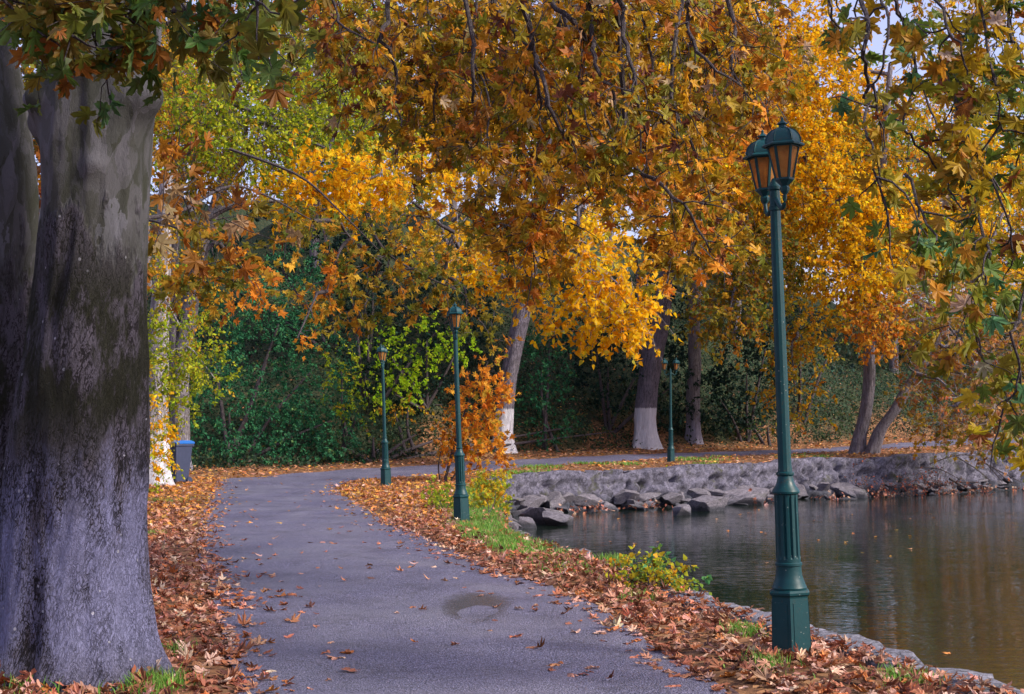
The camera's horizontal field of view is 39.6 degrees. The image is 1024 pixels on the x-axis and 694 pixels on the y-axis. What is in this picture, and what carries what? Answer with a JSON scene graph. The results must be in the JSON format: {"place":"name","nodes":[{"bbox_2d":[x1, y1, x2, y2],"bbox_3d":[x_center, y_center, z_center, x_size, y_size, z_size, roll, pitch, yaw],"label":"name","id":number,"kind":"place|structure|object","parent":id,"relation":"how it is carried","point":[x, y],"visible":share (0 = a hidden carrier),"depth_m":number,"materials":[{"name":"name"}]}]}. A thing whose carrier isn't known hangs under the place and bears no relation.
{"place":"outdoors","nodes":[
{"label":"outdoors","id":0,"kind":"place"},
{"bbox_2d":[0,197,1023,693],"bbox_3d":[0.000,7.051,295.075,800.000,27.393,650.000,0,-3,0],"label":"ground","id":1,"kind":"structure","parent":0,"point":[262,227],"depth_m":59.33,"materials":[{"name":"plant"}]},
{"bbox_2d":[0,0,40,550],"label":"plane tree","id":2,"kind":"object","parent":1,"relation":"on","point":[20,192],"visible":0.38,"depth_m":9.75,"materials":[{"name":"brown plant"}]},
{"bbox_2d":[16,5,40,184],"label":"woodland tree","id":3,"kind":"object","parent":1,"relation":"on","point":[26,70],"visible":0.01,"depth_m":71.18,"materials":[{"name":"orange plant"}]},
{"bbox_2d":[3,672,125,693],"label":"grass","id":4,"kind":"structure","parent":1,"relation":"on","point":[58,688],"depth_m":8.47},
{"bbox_2d":[0,659,142,693],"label":"fallen leaves","id":5,"kind":"object","parent":1,"relation":"on","point":[26,676],"visible":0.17,"depth_m":8.50,"materials":[{"name":"brown plant"}]},
{"bbox_2d":[29,17,258,288],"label":"woodland tree","id":6,"kind":"object","parent":1,"relation":"on","point":[184,92],"visible":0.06,"depth_m":66.80,"materials":[{"name":"yellow plant"}]},
{"bbox_2d":[97,662,203,693],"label":"grass","id":7,"kind":"structure","parent":1,"relation":"on","point":[159,681],"depth_m":8.68,"materials":[{"name":"plant"}]},
{"bbox_2d":[131,645,181,675],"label":"fallen leaves","id":8,"kind":"object","parent":1,"relation":"on","point":[173,663],"visible":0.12,"depth_m":9.06,"materials":[{"name":"brown plant"}]},
{"bbox_2d":[147,495,206,502],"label":"grass","id":9,"kind":"structure","parent":1,"relation":"on","point":[167,500],"depth_m":30.21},
{"bbox_2d":[170,440,194,482],"bbox_3d":[-9.049,3.111,38.398,0.640,1.185,0.783,-2,-4,28],"label":"wheelie bin","id":10,"kind":"object","parent":1,"relation":"on","point":[182,453],"visible":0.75,"depth_m":38.21,"materials":[{"name":"grey plastic"}]},
{"bbox_2d":[161,637,215,656],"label":"grass","id":11,"kind":"structure","parent":1,"relation":"on","point":[174,645],"depth_m":9.99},
{"bbox_2d":[147,175,242,493],"bbox_3d":[-8.425,-0.422,35.552,3.152,8.555,6.123,1,-3,-19],"label":"roadside tree","id":12,"kind":"object","parent":1,"relation":"on","point":[162,385],"visible":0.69,"depth_m":34.97,"materials":[{"name":"yellow plant"}]},
{"bbox_2d":[152,0,266,225],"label":"woodland tree","id":13,"kind":"object","parent":1,"relation":"on","point":[153,181],"visible":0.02,"depth_m":88.36,"materials":[{"name":"orange plant"}]},
{"bbox_2d":[179,205,379,352],"bbox_3d":[-9.534,-2.791,58.170,8.265,6.193,5.961,1,-3,-16],"label":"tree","id":14,"kind":"object","parent":1,"relation":"on","point":[279,269],"visible":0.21,"depth_m":57.94,"materials":[{"name":"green plant"}]},
{"bbox_2d":[190,239,375,466],"bbox_3d":[-8.445,0.084,50.484,7.263,8.851,8.149,0,-3,0],"label":"ivy thicket","id":15,"kind":"object","parent":1,"relation":"on","point":[227,443],"visible":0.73,"depth_m":49.69,"materials":[{"name":"green plant"}]},
{"bbox_2d":[149,0,464,470],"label":"roadside tree","id":16,"kind":"object","parent":1,"relation":"on","point":[233,122],"visible":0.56,"depth_m":39.47,"materials":[{"name":"yellow plant"}]},
{"bbox_2d":[249,0,396,267],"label":"woodland tree","id":17,"kind":"object","parent":1,"relation":"on","point":[314,253],"visible":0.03,"depth_m":72.25,"materials":[{"name":"orange plant"}]},
{"bbox_2d":[147,475,505,515],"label":"fallen leaves","id":18,"kind":"object","parent":1,"relation":"on","point":[379,493],"visible":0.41,"depth_m":32.32,"materials":[{"name":"orange plant"}]},
{"bbox_2d":[147,1,524,360],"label":"plane tree","id":19,"kind":"object","parent":1,"relation":"on","point":[228,279],"visible":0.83,"depth_m":26.39,"materials":[{"name":"orange plant"}]},
{"bbox_2d":[269,0,417,222],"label":"woodland tree","id":20,"kind":"object","parent":1,"relation":"on","point":[344,90],"depth_m":92.44,"materials":[{"name":"orange plant"}]},
{"bbox_2d":[320,339,379,456],"bbox_3d":[-6.039,1.865,51.930,2.088,4.558,3.984,1,-3,-22],"label":"lime shrub","id":21,"kind":"object","parent":1,"relation":"on","point":[351,406],"visible":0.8,"depth_m":51.88,"materials":[{"name":"green plant"}]},
{"bbox_2d":[376,345,390,485],"bbox_3d":[-3.345,1.813,37.194,0.276,3.777,0.708,-2,-3,3],"label":"street lamp","id":22,"kind":"object","parent":1,"relation":"on","point":[382,352],"visible":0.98,"depth_m":37.08,"materials":[{"name":"green metal"}]},
{"bbox_2d":[147,508,654,585],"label":"fallen leaves","id":23,"kind":"object","parent":1,"relation":"on","point":[155,557],"visible":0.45,"depth_m":17.82,"materials":[{"name":"orange plant"}]},
{"bbox_2d":[314,225,496,426],"bbox_3d":[-4.303,-0.636,57.336,7.487,8.614,6.894,0,-3,0],"label":"evergreen shrub","id":24,"kind":"object","parent":1,"relation":"on","point":[367,365],"visible":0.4,"depth_m":56.36,"materials":[{"name":"green plant"}]},
{"bbox_2d":[377,392,434,456],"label":"golden shrub","id":25,"kind":"object","parent":1,"relation":"on","point":[407,424],"visible":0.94,"depth_m":51.85,"materials":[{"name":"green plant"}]},
{"bbox_2d":[0,0,818,691],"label":"plane tree","id":26,"kind":"object","parent":1,"relation":"on","point":[76,600],"visible":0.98,"depth_m":10.11,"materials":[{"name":"orange plant"}]},
{"bbox_2d":[356,310,482,413],"bbox_3d":[-3.490,0.679,54.823,4.628,4.219,5.361,1,-3,-14],"label":"lime shrub","id":27,"kind":"object","parent":1,"relation":"on","point":[403,379],"visible":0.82,"depth_m":54.45,"materials":[{"name":"green plant"}]},
{"bbox_2d":[418,473,454,510],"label":"lime bush","id":28,"kind":"object","parent":1,"relation":"on","point":[438,499],"visible":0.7,"depth_m":27.56,"materials":[{"name":"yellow plant"}]},
{"bbox_2d":[349,0,542,276],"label":"woodland tree","id":29,"kind":"object","parent":1,"relation":"on","point":[453,204],"visible":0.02,"depth_m":76.31,"materials":[{"name":"orange plant"}]},
{"bbox_2d":[446,302,469,521],"bbox_3d":[-0.910,1.142,23.966,0.293,3.777,0.708,-2,-3,-6],"label":"street lamp","id":30,"kind":"object","parent":1,"relation":"on","point":[460,495],"visible":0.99,"depth_m":23.85,"materials":[{"name":"green metal"}]},
{"bbox_2d":[429,345,521,480],"bbox_3d":[-0.998,1.863,39.438,2.575,3.986,1.803,0,-3,0],"label":"sapling","id":31,"kind":"object","parent":1,"relation":"on","point":[480,439],"visible":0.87,"depth_m":39.34,"materials":[{"name":"orange plant"}]},
{"bbox_2d":[442,2,531,223],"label":"woodland tree","id":32,"kind":"object","parent":1,"relation":"on","point":[484,140],"depth_m":97.13,"materials":[{"name":"orange plant"}]},
{"bbox_2d":[467,468,517,521],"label":"yellow green bush","id":33,"kind":"object","parent":1,"relation":"on","point":[494,488],"visible":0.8,"depth_m":27.68,"materials":[{"name":"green plant"}]},
{"bbox_2d":[0,573,1023,693],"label":"fallen leaves","id":34,"kind":"object","parent":1,"relation":"on","point":[821,645],"visible":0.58,"depth_m":10.03,"materials":[{"name":"brown plant"}]},
{"bbox_2d":[337,3,692,453],"bbox_3d":[-0.502,-5.699,52.855,13.084,19.576,17.150,0,-3,0],"label":"broadleaf tree","id":35,"kind":"object","parent":1,"relation":"on","point":[620,312],"visible":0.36,"depth_m":47.71,"materials":[{"name":"yellow plant"}]},
{"bbox_2d":[441,482,632,581],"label":"grass","id":36,"kind":"structure","parent":1,"relation":"on","point":[488,524],"depth_m":20.51,"materials":[{"name":"plant"}]},
{"bbox_2d":[514,309,582,450],"bbox_3d":[1.308,1.317,57.372,3.114,6.004,4.425,0,-3,0],"label":"ivy thicket","id":37,"kind":"object","parent":1,"relation":"on","point":[546,389],"visible":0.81,"depth_m":57.03,"materials":[{"name":"green plant"}]},
{"bbox_2d":[147,256,1023,470],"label":"undergrowth","id":38,"kind":"object","parent":1,"relation":"on","point":[202,459],"visible":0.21,"depth_m":62.84,"materials":[{"name":"green plant"}]},
{"bbox_2d":[515,0,663,271],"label":"woodland tree","id":39,"kind":"object","parent":1,"relation":"on","point":[581,209],"visible":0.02,"depth_m":80.37,"materials":[{"name":"orange plant"}]},
{"bbox_2d":[170,246,1018,479],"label":"fallen leaves","id":40,"kind":"object","parent":1,"relation":"on","point":[596,464],"visible":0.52,"depth_m":53.37,"materials":[{"name":"orange plant"}]},
{"bbox_2d":[314,386,881,463],"bbox_3d":[4.883,3.053,58.661,30.913,3.361,4.005,3,-4,-38],"label":"undershrub","id":41,"kind":"object","parent":1,"relation":"on","point":[401,442],"visible":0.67,"depth_m":54.93,"materials":[{"name":"brown plant"}]},
{"bbox_2d":[591,552,637,563],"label":"grass","id":42,"kind":"structure","parent":1,"relation":"on","point":[610,555],"depth_m":16.72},
{"bbox_2d":[549,280,704,432],"bbox_3d":[5.375,0.333,62.369,7.662,7.185,6.195,2,-4,-31],"label":"evergreen shrub","id":43,"kind":"object","parent":1,"relation":"on","point":[616,409],"visible":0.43,"depth_m":61.03,"materials":[{"name":"green plant"}]},
{"bbox_2d":[615,587,674,602],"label":"grass","id":44,"kind":"structure","parent":1,"relation":"on","point":[650,596],"depth_m":13.05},
{"bbox_2d":[466,452,832,473],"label":"grass","id":45,"kind":"structure","parent":1,"relation":"on","point":[689,458],"depth_m":48.50,"materials":[{"name":"plant"}]},
{"bbox_2d":[604,543,712,595],"bbox_3d":[1.264,2.304,14.404,0.780,0.614,2.408,1,-3,-18],"label":"yellow bush","id":46,"kind":"object","parent":1,"relation":"on","point":[653,566],"visible":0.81,"depth_m":14.08,"materials":[{"name":"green plant"}]},
{"bbox_2d":[661,358,679,461],"bbox_3d":[5.626,2.261,50.435,0.708,3.777,0.311,0,-3,0],"label":"street lamp","id":47,"kind":"object","parent":1,"relation":"on","point":[670,448],"visible":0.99,"depth_m":50.41,"materials":[{"name":"green metal"}]},
{"bbox_2d":[569,0,820,449],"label":"broadleaf tree","id":48,"kind":"object","parent":1,"relation":"on","point":[645,430],"visible":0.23,"depth_m":54.42,"materials":[{"name":"orange plant"}]},
{"bbox_2d":[642,1,800,300],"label":"woodland tree","id":49,"kind":"object","parent":1,"relation":"on","point":[766,6],"depth_m":84.86,"materials":[{"name":"orange plant"}]},
{"bbox_2d":[612,13,848,443],"bbox_3d":[9.307,-9.182,64.365,13.374,27.074,10.202,-2,-4,33],"label":"broadleaf tree","id":50,"kind":"object","parent":1,"relation":"on","point":[694,362],"visible":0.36,"depth_m":60.63,"materials":[{"name":"orange plant"}]},
{"bbox_2d":[718,617,771,637],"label":"grass","id":51,"kind":"structure","parent":1,"relation":"on","point":[747,629],"depth_m":10.87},
{"bbox_2d":[686,297,807,441],"bbox_3d":[10.469,0.892,63.503,6.185,7.063,4.734,2,-4,-25],"label":"evergreen shrub","id":52,"kind":"object","parent":1,"relation":"on","point":[715,381],"visible":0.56,"depth_m":63.01,"materials":[{"name":"green plant"}]},
{"bbox_2d":[472,447,1023,511],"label":"quay wall","id":53,"kind":"structure","parent":1,"relation":"on","point":[604,485],"depth_m":48.96,"materials":[{"name":"stone"}]},
{"bbox_2d":[509,497,525,504],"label":"boulder","id":54,"kind":"object","parent":53,"relation":"on","point":[519,501],"visible":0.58,"depth_m":41.42,"materials":[{"name":"stone"}]},
{"bbox_2d":[660,492,682,504],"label":"boulder","id":55,"kind":"object","parent":53,"relation":"on","point":[670,498],"visible":1,"depth_m":45.11,"materials":[{"name":"stone"}]},
{"bbox_2d":[898,482,910,491],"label":"boulder","id":56,"kind":"object","parent":53,"relation":"on","point":[907,487],"visible":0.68,"depth_m":53.45,"materials":[{"name":"stone"}]},
{"bbox_2d":[681,27,826,339],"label":"woodland tree","id":57,"kind":"object","parent":1,"relation":"on","point":[739,302],"depth_m":75.98,"materials":[{"name":"orange plant"}]},
{"bbox_2d":[716,407,800,445],"bbox_3d":[11.046,3.583,63.595,3.327,1.967,3.286,1,-3,-21],"label":"undershrub","id":58,"kind":"object","parent":1,"relation":"on","point":[763,424],"visible":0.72,"depth_m":63.12,"materials":[{"name":"green plant"}]},
{"bbox_2d":[721,646,814,677],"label":"grass","id":59,"kind":"structure","parent":1,"relation":"on","point":[770,659],"depth_m":9.22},
{"bbox_2d":[723,642,827,668],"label":"fallen leaves","id":60,"kind":"object","parent":1,"relation":"on","point":[796,653],"visible":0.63,"depth_m":9.36,"materials":[{"name":"brown plant"}]},
{"bbox_2d":[743,117,810,657],"bbox_3d":[1.871,0.320,9.856,0.310,3.777,0.708,-1,-3,-9],"label":"street lamp","id":61,"kind":"object","parent":1,"relation":"on","point":[771,157],"visible":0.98,"depth_m":9.75,"materials":[{"name":"green metal"}]},
{"bbox_2d":[750,95,876,305],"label":"woodland tree","id":62,"kind":"object","parent":1,"relation":"on","point":[817,233],"visible":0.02,"depth_m":91.79,"materials":[{"name":"orange plant"}]},
{"bbox_2d":[757,256,876,422],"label":"evergreen shrub","id":63,"kind":"object","parent":1,"relation":"on","point":[812,372],"visible":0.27,"depth_m":67.45,"materials":[{"name":"green plant"}]},
{"bbox_2d":[827,489,836,497],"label":"boulder","id":64,"kind":"object","parent":1,"relation":"on","point":[831,491],"visible":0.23,"depth_m":50.97,"materials":[{"name":"stone"}]},
{"bbox_2d":[816,482,829,490],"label":"boulder","id":65,"kind":"object","parent":64,"relation":"on","point":[823,486],"visible":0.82,"depth_m":50.80,"materials":[{"name":"stone"}]},
{"bbox_2d":[642,582,1023,693],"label":"embankment wall","id":66,"kind":"structure","parent":1,"relation":"on","point":[878,645],"depth_m":10.12,"materials":[{"name":"stone"}]},
{"bbox_2d":[828,125,915,303],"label":"woodland tree","id":67,"kind":"object","parent":1,"relation":"on","point":[860,164],"depth_m":97.92,"materials":[{"name":"orange plant"}]},
{"bbox_2d":[824,52,933,309],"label":"woodland tree","id":68,"kind":"object","parent":1,"relation":"on","point":[863,88],"visible":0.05,"depth_m":112.42,"materials":[{"name":"grey plant"}]},
{"bbox_2d":[736,0,1023,453],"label":"broadleaf tree","id":69,"kind":"object","parent":1,"relation":"on","point":[827,175],"visible":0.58,"depth_m":56.19,"materials":[{"name":"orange plant"}]},
{"bbox_2d":[811,89,966,373],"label":"woodland tree","id":70,"kind":"object","parent":1,"relation":"on","point":[901,142],"visible":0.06,"depth_m":81.83,"materials":[{"name":"orange plant"}]},
{"bbox_2d":[859,659,945,687],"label":"grass","id":71,"kind":"structure","parent":1,"relation":"on","point":[895,675],"depth_m":8.86,"materials":[{"name":"plant"}]},
{"bbox_2d":[819,0,1023,476],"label":"plane tree","id":72,"kind":"object","parent":1,"relation":"on","point":[949,69],"visible":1,"depth_m":8.31,"materials":[{"name":"green plant"}]},
{"bbox_2d":[851,200,1023,481],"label":"broadleaf tree","id":73,"kind":"object","parent":1,"relation":"on","point":[877,436],"visible":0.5,"depth_m":52.88,"materials":[{"name":"orange plant"}]},
{"bbox_2d":[917,454,991,481],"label":"dead branch","id":74,"kind":"object","parent":1,"relation":"on","point":[949,457],"visible":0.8,"depth_m":54.22,"materials":[{"name":"wood"}]},
{"bbox_2d":[901,128,1023,373],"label":"woodland tree","id":75,"kind":"object","parent":1,"relation":"on","point":[1004,268],"visible":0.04,"depth_m":85.55,"materials":[{"name":"orange plant"}]},
{"bbox_2d":[915,53,1023,325],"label":"woodland tree","id":76,"kind":"object","parent":1,"relation":"on","point":[982,131],"visible":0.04,"depth_m":108.69,"materials":[{"name":"grey plant"}]},
{"bbox_2d":[923,148,1023,294],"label":"woodland tree","id":77,"kind":"object","parent":1,"relation":"on","point":[1019,223],"visible":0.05,"depth_m":94.84,"materials":[{"name":"grey plant"}]},
{"bbox_2d":[978,215,1023,375],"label":"woodland tree","id":78,"kind":"object","parent":1,"relation":"on","point":[1014,315],"visible":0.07,"depth_m":88.59,"materials":[{"name":"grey plant"}]},
{"bbox_2d":[992,140,1023,284],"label":"woodland tree","id":79,"kind":"object","parent":1,"relation":"on","point":[1013,148],"visible":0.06,"depth_m":101.58,"materials":[{"name":"grey plant"}]},
{"bbox_2d":[16,0,1023,313],"label":"sky","id":80,"kind":"structure","parent":0,"point":[877,43],"materials":[{"name":"white"}]},
{"bbox_2d":[197,438,1021,693],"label":"road","id":81,"kind":"structure","parent":0,"point":[356,609],"depth_m":12.21,"materials":[{"name":"asphalt"}]},
{"bbox_2d":[512,488,1023,689],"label":"water","id":82,"kind":"structure","parent":0,"point":[951,581],"depth_m":27.04,"materials":[{"name":"black liquid"}]},
{"bbox_2d":[518,517,536,527],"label":"boulder","id":83,"kind":"object","parent":82,"relation":"in","point":[526,522],"visible":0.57,"depth_m":35.49,"materials":[{"name":"stone"}]},
{"bbox_2d":[517,495,545,509],"bbox_3d":[0.472,4.652,41.943,0.868,0.575,0.806,3,-4,-40],"label":"boulder","id":84,"kind":"object","parent":82,"relation":"in","point":[533,501],"visible":0.65,"depth_m":41.69,"materials":[{"name":"stone"}]},
{"bbox_2d":[520,507,563,523],"bbox_3d":[0.761,4.541,37.548,0.842,0.660,1.273,2,-4,-37],"label":"boulder","id":85,"kind":"object","parent":82,"relation":"in","point":[534,514],"visible":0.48,"depth_m":37.27,"materials":[{"name":"stone"}]},
{"bbox_2d":[544,491,564,509],"bbox_3d":[1.242,4.612,42.702,0.693,0.502,1.142,-9,3,4],"label":"boulder","id":86,"kind":"object","parent":82,"relation":"on","point":[555,499],"visible":0.88,"depth_m":42.45,"materials":[{"name":"stone"}]},
{"bbox_2d":[562,492,575,502],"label":"boulder","id":87,"kind":"object","parent":86,"relation":"on","point":[569,497],"visible":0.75,"depth_m":42.96,"materials":[{"name":"stone"}]},
{"bbox_2d":[542,511,573,525],"bbox_3d":[1.139,4.499,36.603,0.852,0.463,0.884,7,-4,12],"label":"boulder","id":88,"kind":"object","parent":82,"relation":"in","point":[555,518],"visible":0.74,"depth_m":36.42,"materials":[{"name":"stone"}]},
{"bbox_2d":[573,493,603,508],"bbox_3d":[2.203,4.732,43.534,1.284,0.533,0.610,1,-3,-12],"label":"boulder","id":89,"kind":"object","parent":82,"relation":"on","point":[590,499],"visible":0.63,"depth_m":43.29,"materials":[{"name":"stone"}]},
{"bbox_2d":[599,501,615,510],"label":"boulder","id":90,"kind":"object","parent":82,"relation":"in","point":[608,505],"visible":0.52,"depth_m":42.89,"materials":[{"name":"stone"}]},
{"bbox_2d":[622,504,649,509],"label":"boulder","id":91,"kind":"object","parent":82,"relation":"in","point":[639,507],"visible":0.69,"depth_m":43.45,"materials":[{"name":"stone"}]},
{"bbox_2d":[672,504,690,515],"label":"boulder","id":92,"kind":"object","parent":82,"relation":"in","point":[681,509],"visible":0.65,"depth_m":40.63,"materials":[{"name":"stone"}]},
{"bbox_2d":[687,495,727,510],"bbox_3d":[5.782,4.919,43.169,1.130,0.838,1.176,2,-4,-37],"label":"boulder","id":93,"kind":"object","parent":82,"relation":"in","point":[708,503],"visible":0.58,"depth_m":42.74,"materials":[{"name":"stone"}]},
{"bbox_2d":[721,486,769,504],"bbox_3d":[7.393,5.088,46.543,2.057,1.011,1.133,2,-4,-29],"label":"boulder","id":94,"kind":"object","parent":82,"relation":"in","point":[742,495],"visible":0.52,"depth_m":46.33,"materials":[{"name":"stone"}]},
{"bbox_2d":[707,489,725,495],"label":"boulder","id":95,"kind":"object","parent":94,"relation":"on","point":[716,492],"visible":0.63,"depth_m":46.35,"materials":[{"name":"stone"}]},
{"bbox_2d":[797,484,806,498],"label":"boulder","id":96,"kind":"object","parent":82,"relation":"on","point":[801,488],"visible":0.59,"depth_m":49.95,"materials":[{"name":"stone"}]},
{"bbox_2d":[839,488,856,497],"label":"boulder","id":97,"kind":"object","parent":82,"relation":"in","point":[849,493],"visible":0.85,"depth_m":50.42,"materials":[{"name":"stone"}]},
{"bbox_2d":[829,482,867,497],"bbox_3d":[11.977,5.326,51.183,1.705,0.888,0.945,-3,-5,46],"label":"boulder","id":98,"kind":"object","parent":82,"relation":"in","point":[860,493],"visible":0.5,"depth_m":50.98,"materials":[{"name":"stone"}]},
{"bbox_2d":[844,458,994,497],"bbox_3d":[14.672,4.892,51.427,5.393,1.841,1.735,0,-3,0],"label":"brushwood","id":99,"kind":"object","parent":82,"relation":"in","point":[915,487],"visible":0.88,"depth_m":51.22,"materials":[{"name":"brown plant"}]},
{"bbox_2d":[912,483,932,492],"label":"boulder","id":100,"kind":"object","parent":82,"relation":"on","point":[921,484],"visible":0.4,"depth_m":53.98,"materials":[{"name":"stone"}]},
{"bbox_2d":[948,477,978,492],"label":"dead branch","id":101,"kind":"object","parent":82,"relation":"in","point":[952,480],"visible":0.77,"depth_m":54.75,"materials":[{"name":"wood"}]},
{"bbox_2d":[978,459,1020,485],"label":"dead branch","id":102,"kind":"object","parent":82,"relation":"on","point":[997,470],"visible":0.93,"depth_m":54.79,"materials":[{"name":"wood"}]},
{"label":"boulder","id":103,"kind":"object","parent":82,"relation":"in","visible":0},
{"bbox_2d":[613,489,636,503],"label":"boulder","id":104,"kind":"object","parent":103,"relation":"on","point":[622,496],"visible":0.99,"depth_m":44.05,"materials":[{"name":"stone"}]},
{"bbox_2d":[635,492,661,501],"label":"boulder","id":105,"kind":"object","parent":103,"relation":"on","point":[645,496],"visible":0.67,"depth_m":44.73,"materials":[{"name":"stone"}]},
{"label":"boulder","id":106,"kind":"object","parent":82,"relation":"in","visible":0},
{"bbox_2d":[687,487,710,497],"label":"boulder","id":107,"kind":"object","parent":106,"relation":"on","point":[696,492],"visible":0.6,"depth_m":46.04,"materials":[{"name":"stone"}]},
{"bbox_2d":[557,484,1023,513],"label":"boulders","id":108,"kind":"object","parent":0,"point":[658,502],"visible":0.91,"depth_m":46.12,"materials":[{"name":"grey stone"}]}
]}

